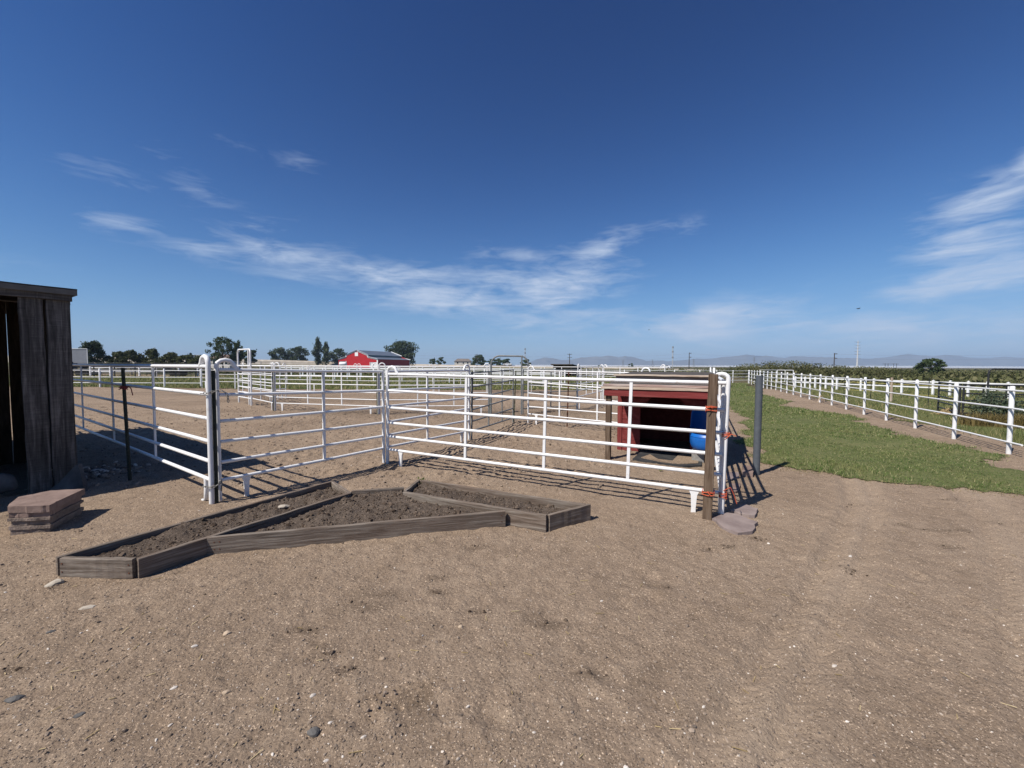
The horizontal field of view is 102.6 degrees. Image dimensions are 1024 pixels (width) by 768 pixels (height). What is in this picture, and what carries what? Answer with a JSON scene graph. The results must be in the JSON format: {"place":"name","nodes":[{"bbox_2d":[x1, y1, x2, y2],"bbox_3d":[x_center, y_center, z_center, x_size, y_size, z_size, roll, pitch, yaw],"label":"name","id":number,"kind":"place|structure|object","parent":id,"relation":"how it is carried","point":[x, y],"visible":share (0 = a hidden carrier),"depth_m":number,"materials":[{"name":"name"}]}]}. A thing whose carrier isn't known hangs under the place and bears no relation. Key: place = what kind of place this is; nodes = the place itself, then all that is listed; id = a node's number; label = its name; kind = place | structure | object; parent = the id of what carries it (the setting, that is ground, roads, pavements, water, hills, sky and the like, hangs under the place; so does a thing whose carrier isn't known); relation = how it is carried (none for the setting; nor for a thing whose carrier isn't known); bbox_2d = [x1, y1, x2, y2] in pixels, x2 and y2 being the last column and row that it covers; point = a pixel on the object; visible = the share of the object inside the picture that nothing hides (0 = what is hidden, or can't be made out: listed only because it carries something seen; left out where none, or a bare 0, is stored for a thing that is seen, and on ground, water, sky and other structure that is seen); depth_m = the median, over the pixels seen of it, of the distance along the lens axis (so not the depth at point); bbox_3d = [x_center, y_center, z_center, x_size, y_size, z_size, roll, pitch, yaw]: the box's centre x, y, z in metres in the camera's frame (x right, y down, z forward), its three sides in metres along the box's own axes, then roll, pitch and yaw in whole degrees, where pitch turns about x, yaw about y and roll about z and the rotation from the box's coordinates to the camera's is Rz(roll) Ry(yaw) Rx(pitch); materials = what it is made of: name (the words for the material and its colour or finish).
{"place":"outdoors","nodes":[
{"label":"outdoors","id":0,"kind":"place"},
{"bbox_2d":[48,464,87,491],"bbox_3d":[-5.394,1.161,4.986,0.519,0.373,0.142,0,3,0],"label":"leaning slab","id":1,"kind":"object","parent":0,"point":[74,477],"depth_m":4.96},
{"bbox_2d":[74,374,226,376],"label":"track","id":2,"kind":"structure","parent":0,"point":[143,375],"depth_m":49.97,"materials":[{"name":"brown soil"}]},
{"bbox_2d":[73,363,132,375],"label":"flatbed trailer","id":3,"kind":"object","parent":2,"relation":"on","point":[77,371],"visible":0.38,"depth_m":51.44,"materials":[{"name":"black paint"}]},
{"bbox_2d":[163,368,204,375],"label":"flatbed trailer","id":4,"kind":"object","parent":2,"relation":"on","point":[179,373],"visible":0.48,"depth_m":50.50,"materials":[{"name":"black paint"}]},
{"bbox_2d":[9,374,615,389],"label":"field","id":5,"kind":"structure","parent":0,"point":[353,383],"depth_m":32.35,"materials":[{"name":"green plant"}]},
{"bbox_2d":[73,368,201,386],"bbox_3d":[-26.252,-0.358,27.158,11.303,1.350,0.416,0,3,1],"label":"pipe fence","id":6,"kind":"object","parent":5,"relation":"on","point":[163,370],"visible":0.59,"depth_m":27.09,"materials":[{"name":"white metal"}]},
{"bbox_2d":[72,362,214,378],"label":"pipe fence","id":7,"kind":"object","parent":5,"relation":"on","point":[154,369],"visible":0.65,"depth_m":43.34,"materials":[{"name":"white metal"}]},
{"bbox_2d":[300,368,565,383],"bbox_3d":[-9.367,-0.745,37.506,29.827,1.350,0.090,2,3,26],"label":"pipe fence","id":8,"kind":"object","parent":5,"relation":"on","point":[466,373],"visible":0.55,"depth_m":35.97,"materials":[{"name":"white metal"}]},
{"bbox_2d":[550,364,580,375],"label":"field shelter","id":9,"kind":"object","parent":5,"relation":"on","point":[565,366],"visible":0.59,"depth_m":61.85,"materials":[{"name":"white metal"}]},
{"bbox_2d":[8,362,700,370],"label":"road embankment","id":10,"kind":"structure","parent":0,"point":[418,367],"depth_m":258.18,"materials":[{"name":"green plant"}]},
{"bbox_2d":[311,336,323,364],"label":"poplar tree","id":11,"kind":"object","parent":10,"relation":"on","point":[316,354],"visible":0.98,"depth_m":263.44,"materials":[{"name":"green plant"}]},
{"bbox_2d":[8,357,711,369],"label":"road shoulder","id":12,"kind":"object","parent":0,"point":[289,362],"visible":0.23,"depth_m":263.15},
{"bbox_2d":[338,350,409,367],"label":"barn","id":13,"kind":"structure","parent":0,"point":[363,358],"depth_m":188.36,"materials":[{"name":"red wood"}]},
{"bbox_2d":[0,386,1023,767],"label":"ground","id":14,"kind":"structure","parent":0,"point":[686,534],"depth_m":2.55,"materials":[{"name":"brown soil"}]},
{"bbox_2d":[0,473,18,493],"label":"round stone","id":15,"kind":"object","parent":14,"relation":"on","point":[8,482],"visible":1,"depth_m":4.74,"materials":[{"name":"grey stone"}]},
{"bbox_2d":[0,281,76,493],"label":"old shed","id":16,"kind":"structure","parent":14,"relation":"on","point":[36,334],"depth_m":5.03,"materials":[{"name":"weathered wood boards"}]},
{"bbox_2d":[7,489,84,535],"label":"pavers","id":17,"kind":"object","parent":14,"relation":"on","point":[48,511],"visible":0.98,"depth_m":3.79,"materials":[{"name":"brown stone"}]},
{"bbox_2d":[26,461,150,479],"bbox_3d":[-5.997,1.248,5.890,1.233,0.086,1.177,2,3,34],"label":"rubble","id":18,"kind":"object","parent":14,"relation":"on","point":[102,471],"visible":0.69,"depth_m":5.89,"materials":[{"name":"grey stone"}]},
{"bbox_2d":[121,368,131,480],"bbox_3d":[-5.093,0.560,5.420,0.095,1.551,0.046,1,3,18],"label":"steel post","id":19,"kind":"object","parent":14,"relation":"on","point":[126,425],"visible":0.96,"depth_m":5.42,"materials":[{"name":"black metal"}]},
{"bbox_2d":[73,354,214,503],"bbox_3d":[-6.686,0.399,6.834,8.251,1.692,0.051,2,3,35],"label":"corral panel","id":20,"kind":"object","parent":14,"relation":"on","point":[209,493],"visible":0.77,"depth_m":5.29,"materials":[{"name":"white paint"}]},
{"bbox_2d":[56,481,351,578],"bbox_3d":[-2.501,1.319,3.842,0.603,0.204,2.293,2,3,30],"label":"planting bed","id":21,"kind":"object","parent":14,"relation":"on","point":[147,553],"visible":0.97,"depth_m":3.37,"materials":[{"name":"brown wood"}]},
{"bbox_2d":[211,370,218,502],"bbox_3d":[-3.279,0.617,4.533,0.032,1.532,0.045,0,3,0],"label":"steel post","id":22,"kind":"object","parent":14,"relation":"on","point":[214,418],"visible":0.94,"depth_m":4.53,"materials":[{"name":"grey metal"}]},
{"bbox_2d":[237,348,251,405],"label":"bow gate","id":23,"kind":"structure","parent":14,"relation":"on","point":[249,380],"depth_m":15.61,"materials":[{"name":"white metal"}]},
{"bbox_2d":[242,363,272,401],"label":"corral panel","id":24,"kind":"object","parent":14,"relation":"on","point":[259,379],"visible":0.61,"depth_m":17.37,"materials":[{"name":"white paint"}]},
{"bbox_2d":[249,362,274,410],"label":"corral panel","id":25,"kind":"object","parent":14,"relation":"on","point":[260,374],"visible":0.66,"depth_m":14.31,"materials":[{"name":"white paint"}]},
{"bbox_2d":[214,358,384,500],"bbox_3d":[-2.640,0.498,5.457,0.046,1.653,2.205,2,3,38],"label":"corral panel","id":26,"kind":"object","parent":14,"relation":"on","point":[247,476],"visible":0.93,"depth_m":5.21,"materials":[{"name":"white paint"}]},
{"bbox_2d":[307,726,319,737],"bbox_3d":[-0.836,1.465,1.727,0.058,0.029,0.043,1,3,23],"label":"stone","id":27,"kind":"object","parent":14,"relation":"on","point":[313,732],"visible":1,"depth_m":1.72,"materials":[{"name":"stone"}]},
{"bbox_2d":[274,362,378,413],"bbox_3d":[-6.061,0.129,13.286,3.900,1.659,0.038,1,3,14],"label":"corral panel","id":28,"kind":"object","parent":14,"relation":"on","point":[307,376],"visible":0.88,"depth_m":13.25,"materials":[{"name":"white paint"}]},
{"bbox_2d":[24,406,653,491],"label":"arena crumbs","id":29,"kind":"object","parent":14,"relation":"on","point":[280,464],"visible":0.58,"depth_m":7.00,"materials":[{"name":"brown soil"}]},
{"bbox_2d":[207,487,504,554],"bbox_3d":[-1.406,1.306,4.164,2.492,0.192,1.081,0,3,-15],"label":"planting bed","id":30,"kind":"object","parent":14,"relation":"on","point":[369,514],"visible":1,"depth_m":3.80,"materials":[{"name":"soil"}]},
{"bbox_2d":[389,364,469,447],"bbox_3d":[-1.413,0.438,7.417,0.044,1.610,2.350,2,3,27],"label":"corral panel","id":31,"kind":"object","parent":14,"relation":"on","point":[427,388],"visible":0.75,"depth_m":7.27,"materials":[{"name":"white paint"}]},
{"bbox_2d":[379,363,489,413],"bbox_3d":[-2.433,0.159,12.995,3.476,1.659,0.038,0,3,-6],"label":"corral panel","id":32,"kind":"object","parent":14,"relation":"on","point":[417,385],"visible":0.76,"depth_m":12.97,"materials":[{"name":"white paint"}]},
{"bbox_2d":[471,369,513,439],"bbox_3d":[-0.402,0.398,9.754,0.037,1.490,2.792,1,3,18],"label":"corral panel","id":33,"kind":"object","parent":14,"relation":"on","point":[501,401],"visible":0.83,"depth_m":9.57,"materials":[{"name":"grey paint"}]},
{"bbox_2d":[403,479,590,532],"bbox_3d":[-0.279,1.311,4.400,2.157,0.210,0.505,1,3,25],"label":"planting bed","id":34,"kind":"object","parent":14,"relation":"on","point":[541,514],"visible":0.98,"depth_m":4.27,"materials":[{"name":"brown wood"}]},
{"bbox_2d":[0,529,1016,762],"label":"straw bits","id":35,"kind":"object","parent":14,"relation":"on","point":[418,650],"visible":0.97,"depth_m":2.05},
{"bbox_2d":[487,366,531,391],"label":"corral panel","id":36,"kind":"object","parent":14,"relation":"on","point":[509,375],"visible":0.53,"depth_m":23.87,"materials":[{"name":"white paint"}]},
{"bbox_2d":[490,355,528,413],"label":"bow gate","id":37,"kind":"structure","parent":14,"relation":"on","point":[522,356],"depth_m":12.98,"materials":[{"name":"white metal"}]},
{"bbox_2d":[2,492,1017,679],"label":"rocks","id":38,"kind":"object","parent":14,"relation":"on","point":[437,592],"visible":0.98,"depth_m":2.61,"materials":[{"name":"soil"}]},
{"bbox_2d":[0,443,1023,767],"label":"pebbles","id":39,"kind":"object","parent":14,"relation":"on","point":[508,681],"visible":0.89,"depth_m":1.94,"materials":[{"name":"grey stone"}]},
{"bbox_2d":[522,369,577,413],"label":"corral panel","id":40,"kind":"object","parent":14,"relation":"on","point":[550,391],"visible":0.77,"depth_m":13.79,"materials":[{"name":"grey paint"}]},
{"bbox_2d":[386,365,730,513],"bbox_3d":[0.141,0.558,5.271,4.685,1.576,0.044,2,3,27],"label":"corral panel","id":41,"kind":"object","parent":14,"relation":"on","point":[694,491],"visible":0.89,"depth_m":4.96,"materials":[{"name":"white paint"}]},
{"bbox_2d":[529,364,602,398],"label":"corral panel","id":42,"kind":"object","parent":14,"relation":"on","point":[544,372],"visible":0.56,"depth_m":21.23,"materials":[{"name":"white paint"}]},
{"bbox_2d":[527,366,650,423],"bbox_3d":[1.710,0.352,9.923,3.282,1.584,0.036,2,3,38],"label":"corral panel","id":43,"kind":"object","parent":14,"relation":"on","point":[559,396],"visible":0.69,"depth_m":10.15,"materials":[{"name":"white paint"}]},
{"bbox_2d":[577,364,602,409],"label":"corral panel","id":44,"kind":"object","parent":14,"relation":"on","point":[586,375],"visible":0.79,"depth_m":15.58,"materials":[{"name":"white paint"}]},
{"bbox_2d":[603,364,665,399],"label":"corral panel","id":45,"kind":"object","parent":14,"relation":"on","point":[664,367],"visible":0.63,"depth_m":17.42,"materials":[{"name":"white paint"}]},
{"bbox_2d":[601,371,718,459],"bbox_3d":[2.804,0.530,7.486,1.740,1.476,2.555,2,3,27],"label":"animal hut","id":46,"kind":"object","parent":14,"relation":"on","point":[674,394],"visible":0.77,"depth_m":7.44,"materials":[{"name":"red wood"}]},
{"bbox_2d":[632,451,701,467],"bbox_3d":[2.691,1.234,6.964,1.022,0.035,1.250,2,3,29],"label":"rubber mat","id":47,"kind":"object","parent":14,"relation":"on","point":[667,455],"visible":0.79,"depth_m":6.77,"materials":[{"name":"black rubber"}]},
{"bbox_2d":[641,453,697,463],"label":"sand","id":48,"kind":"structure","parent":47,"relation":"on","point":[683,458],"depth_m":6.67,"materials":[{"name":"beige sand"}]},
{"bbox_2d":[691,448,703,462],"bbox_3d":[3.033,1.171,6.687,0.180,0.200,0.200,2,3,27],"label":"cinder block","id":49,"kind":"object","parent":48,"relation":"on","point":[698,457],"depth_m":6.59,"materials":[{"name":"grey concrete"}]},
{"bbox_2d":[689,410,720,450],"bbox_3d":[3.133,0.742,6.551,0.552,0.660,0.552,0,3,0],"label":"barrel feeder","id":50,"kind":"object","parent":49,"relation":"on","point":[698,421],"visible":0.35,"depth_m":6.71,"materials":[{"name":"blue plastic"}]},
{"bbox_2d":[702,374,717,519],"bbox_3d":[2.008,0.666,4.154,0.092,1.535,0.093,3,3,27],"label":"timber post","id":51,"kind":"object","parent":14,"relation":"on","point":[710,445],"visible":0.96,"depth_m":4.11,"materials":[{"name":"brown wood"}]},
{"bbox_2d":[713,368,725,512],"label":"corral panel","id":52,"kind":"object","parent":14,"relation":"on","point":[719,439],"visible":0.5,"depth_m":4.34,"materials":[{"name":"white paint"}]},
{"bbox_2d":[712,512,757,535],"bbox_3d":[2.185,1.378,4.039,0.514,0.046,0.396,-2,4,-43],"label":"flagstone","id":53,"kind":"object","parent":14,"relation":"on","point":[735,524],"visible":0.89,"depth_m":4.00,"materials":[{"name":"grey stone"}]},
{"bbox_2d":[729,504,757,517],"bbox_3d":[2.516,1.365,4.377,0.346,0.044,0.238,-2,3,-35],"label":"flagstone","id":54,"kind":"object","parent":14,"relation":"on","point":[746,510],"visible":0.85,"depth_m":4.36,"materials":[{"name":"beige stone"}]},
{"bbox_2d":[742,465,753,476],"bbox_3d":[3.448,1.277,5.985,0.155,0.084,0.485,2,3,30],"label":"flagstone","id":55,"kind":"object","parent":14,"relation":"on","point":[747,471],"visible":0.84,"depth_m":5.85,"materials":[{"name":"stone"}]},
{"bbox_2d":[752,375,762,474],"bbox_3d":[3.520,0.617,5.873,0.102,1.475,0.097,0,3,0],"label":"pole","id":56,"kind":"object","parent":14,"relation":"on","point":[757,423],"visible":0.89,"depth_m":5.84,"materials":[{"name":"grey metal"}]},
{"bbox_2d":[0,0,1023,364],"label":"sky","id":57,"kind":"structure","parent":0,"point":[454,179],"materials":[{"name":"blue"}]},
{"bbox_2d":[8,366,1023,389],"bbox_3d":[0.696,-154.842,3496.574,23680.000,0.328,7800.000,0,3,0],"label":"terrain","id":58,"kind":"structure","parent":0,"point":[737,380],"depth_m":168.06,"materials":[{"name":"green plant"}]},
{"bbox_2d":[72,348,99,368],"bbox_3d":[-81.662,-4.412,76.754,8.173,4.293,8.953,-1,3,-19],"label":"box trailer","id":59,"kind":"object","parent":58,"relation":"on","point":[79,355],"visible":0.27,"depth_m":74.21,"materials":[{"name":"metal"}]},
{"bbox_2d":[78,340,112,368],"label":"elm tree","id":60,"kind":"object","parent":58,"relation":"on","point":[100,356],"visible":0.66,"depth_m":87.45,"materials":[{"name":"green plant"}]},
{"bbox_2d":[102,351,130,368],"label":"olive tree","id":61,"kind":"object","parent":58,"relation":"on","point":[121,357],"visible":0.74,"depth_m":99.11,"materials":[{"name":"green plant"}]},
{"bbox_2d":[115,349,145,369],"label":"olive tree","id":62,"kind":"object","parent":58,"relation":"on","point":[134,356],"visible":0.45,"depth_m":103.60,"materials":[{"name":"green plant"}]},
{"bbox_2d":[89,366,198,375],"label":"vinyl fence","id":63,"kind":"object","parent":58,"relation":"on","point":[90,372],"visible":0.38,"depth_m":50.54,"materials":[{"name":"white paint"}]},
{"bbox_2d":[137,348,159,368],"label":"olive tree","id":64,"kind":"object","parent":58,"relation":"on","point":[151,354],"visible":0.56,"depth_m":104.79,"materials":[{"name":"green plant"}]},
{"bbox_2d":[151,352,177,368],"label":"olive tree","id":65,"kind":"object","parent":58,"relation":"on","point":[167,357],"visible":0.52,"depth_m":103.01,"materials":[{"name":"green plant"}]},
{"bbox_2d":[171,353,196,368],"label":"olive tree","id":66,"kind":"object","parent":58,"relation":"on","point":[182,358],"visible":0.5,"depth_m":98.89,"materials":[{"name":"green plant"}]},
{"bbox_2d":[205,336,236,367],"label":"elm tree","id":67,"kind":"object","parent":58,"relation":"on","point":[219,351],"visible":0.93,"depth_m":118.77,"materials":[{"name":"green plant"}]},
{"bbox_2d":[233,340,243,362],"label":"elm tree","id":68,"kind":"object","parent":58,"relation":"on","point":[237,347],"visible":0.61,"depth_m":124.53,"materials":[{"name":"green plant"}]},
{"bbox_2d":[242,349,257,363],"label":"elm tree","id":69,"kind":"object","parent":58,"relation":"on","point":[253,359],"visible":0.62,"depth_m":189.09,"materials":[{"name":"green plant"}]},
{"bbox_2d":[321,341,329,364],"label":"poplar tree","id":70,"kind":"object","parent":58,"relation":"on","point":[325,358],"visible":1,"depth_m":261.07,"materials":[{"name":"green plant"}]},
{"bbox_2d":[137,367,618,375],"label":"field weeds","id":71,"kind":"object","parent":58,"relation":"on","point":[289,373],"visible":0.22,"depth_m":68.46,"materials":[{"name":"green plant"}]},
{"bbox_2d":[383,339,419,365],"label":"cottonwood tree","id":72,"kind":"object","parent":58,"relation":"on","point":[399,347],"visible":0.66,"depth_m":258.20,"materials":[{"name":"green plant"}]},
{"bbox_2d":[280,367,555,376],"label":"vinyl fence","id":73,"kind":"object","parent":58,"relation":"on","point":[447,368],"visible":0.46,"depth_m":54.47,"materials":[{"name":"white paint"}]},
{"bbox_2d":[733,363,765,377],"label":"shrub","id":74,"kind":"object","parent":58,"relation":"on","point":[741,371],"visible":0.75,"depth_m":57.85,"materials":[{"name":"green plant"}]},
{"bbox_2d":[779,361,815,374],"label":"shrub","id":75,"kind":"object","parent":58,"relation":"on","point":[798,366],"visible":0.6,"depth_m":57.62,"materials":[{"name":"green plant"}]},
{"bbox_2d":[628,367,1023,377],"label":"scrub","id":76,"kind":"object","parent":58,"relation":"on","point":[947,370],"visible":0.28,"depth_m":135.05,"materials":[{"name":"green plant"}]},
{"bbox_2d":[816,365,857,377],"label":"shrub","id":77,"kind":"object","parent":58,"relation":"on","point":[841,370],"visible":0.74,"depth_m":53.50,"materials":[{"name":"green plant"}]},
{"bbox_2d":[848,366,889,376],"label":"shrub","id":78,"kind":"object","parent":58,"relation":"on","point":[877,370],"visible":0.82,"depth_m":51.46,"materials":[{"name":"green plant"}]},
{"bbox_2d":[740,371,1023,388],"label":"sagebrush","id":79,"kind":"object","parent":58,"relation":"on","point":[996,379],"visible":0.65,"depth_m":36.69,"materials":[{"name":"green plant"}]},
{"bbox_2d":[749,370,1023,453],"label":"pipe fence","id":80,"kind":"object","parent":58,"relation":"on","point":[1010,408],"visible":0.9,"depth_m":10.38,"materials":[{"name":"white metal"}]},
{"bbox_2d":[875,369,923,376],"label":"shrub","id":81,"kind":"object","parent":58,"relation":"on","point":[909,372],"visible":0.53,"depth_m":51.62,"materials":[{"name":"green plant"}]},
{"bbox_2d":[794,376,1023,398],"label":"vinyl fence","id":82,"kind":"object","parent":58,"relation":"on","point":[933,387],"visible":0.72,"depth_m":24.37,"materials":[{"name":"white paint"}]},
{"bbox_2d":[913,358,946,374],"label":"round bush","id":83,"kind":"object","parent":58,"relation":"on","point":[927,363],"visible":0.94,"depth_m":77.31,"materials":[{"name":"green plant"}]},
{"bbox_2d":[919,371,981,377],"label":"shrub","id":84,"kind":"object","parent":58,"relation":"on","point":[941,374],"visible":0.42,"depth_m":49.76,"materials":[{"name":"green plant"}]},
{"bbox_2d":[495,354,1023,365],"bbox_3d":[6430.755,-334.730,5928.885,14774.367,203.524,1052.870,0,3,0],"label":"mountain","id":85,"kind":"structure","parent":0,"point":[914,360],"depth_m":5835.38,"materials":[{"name":"grey stone"}]},
{"bbox_2d":[515,365,1023,367],"bbox_3d":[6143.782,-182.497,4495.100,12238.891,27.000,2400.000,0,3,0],"label":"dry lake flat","id":86,"kind":"structure","parent":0,"point":[818,366],"depth_m":4330.38,"materials":[{"name":"brown soil"}]},
{"bbox_2d":[729,382,1023,496],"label":"lawn","id":87,"kind":"structure","parent":0,"point":[1010,473],"depth_m":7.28,"materials":[{"name":"green plant"}]},
{"bbox_2d":[764,384,1023,446],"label":"pasture","id":88,"kind":"structure","parent":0,"point":[921,417],"depth_m":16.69,"materials":[{"name":"green plant"}]},
{"bbox_2d":[937,382,961,414],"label":"corral panel","id":89,"kind":"object","parent":88,"relation":"on","point":[959,399],"visible":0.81,"depth_m":13.50,"materials":[{"name":"black paint"}]},
{"bbox_2d":[951,411,1023,427],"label":"weed clump","id":90,"kind":"object","parent":88,"relation":"on","point":[967,421],"visible":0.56,"depth_m":10.82,"materials":[{"name":"green plant"}]},
{"bbox_2d":[963,388,1016,415],"bbox_3d":[13.645,0.611,11.739,1.126,1.002,0.924,0,3,0],"label":"weed clump","id":91,"kind":"object","parent":88,"relation":"on","point":[992,399],"visible":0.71,"depth_m":11.66,"materials":[{"name":"green plant"}]},
{"bbox_2d":[961,384,1023,415],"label":"corral panel","id":92,"kind":"object","parent":88,"relation":"on","point":[963,395],"visible":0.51,"depth_m":12.44,"materials":[{"name":"black paint"}]},
{"bbox_2d":[986,368,1023,413],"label":"bow gate","id":93,"kind":"structure","parent":88,"relation":"on","point":[988,377],"depth_m":12.18,"materials":[{"name":"black metal"}]},
{"bbox_2d":[989,412,1023,428],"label":"weed clump","id":94,"kind":"object","parent":88,"relation":"on","point":[1018,420],"visible":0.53,"depth_m":10.55,"materials":[{"name":"green plant"}]},
{"bbox_2d":[992,398,1023,416],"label":"weed clump","id":95,"kind":"object","parent":88,"relation":"on","point":[1019,406],"visible":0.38,"depth_m":11.44,"materials":[{"name":"green plant"}]},
{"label":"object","id":96,"kind":"structure","parent":0,"visible":0},
{"bbox_2d":[267,347,288,359],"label":"cottonwood tree","id":97,"kind":"object","parent":96,"relation":"on","point":[280,351],"visible":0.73,"depth_m":267.19,"materials":[{"name":"green plant"}]},
{"bbox_2d":[285,346,309,360],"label":"cottonwood tree","id":98,"kind":"object","parent":96,"relation":"on","point":[297,355],"visible":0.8,"depth_m":269.59,"materials":[{"name":"green plant"}]},
{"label":"road","id":99,"kind":"structure","parent":0,"visible":0},
{"bbox_2d":[329,348,347,362],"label":"cottonwood tree","id":100,"kind":"object","parent":99,"relation":"on","point":[336,356],"visible":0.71,"depth_m":272.02,"materials":[{"name":"green plant"}]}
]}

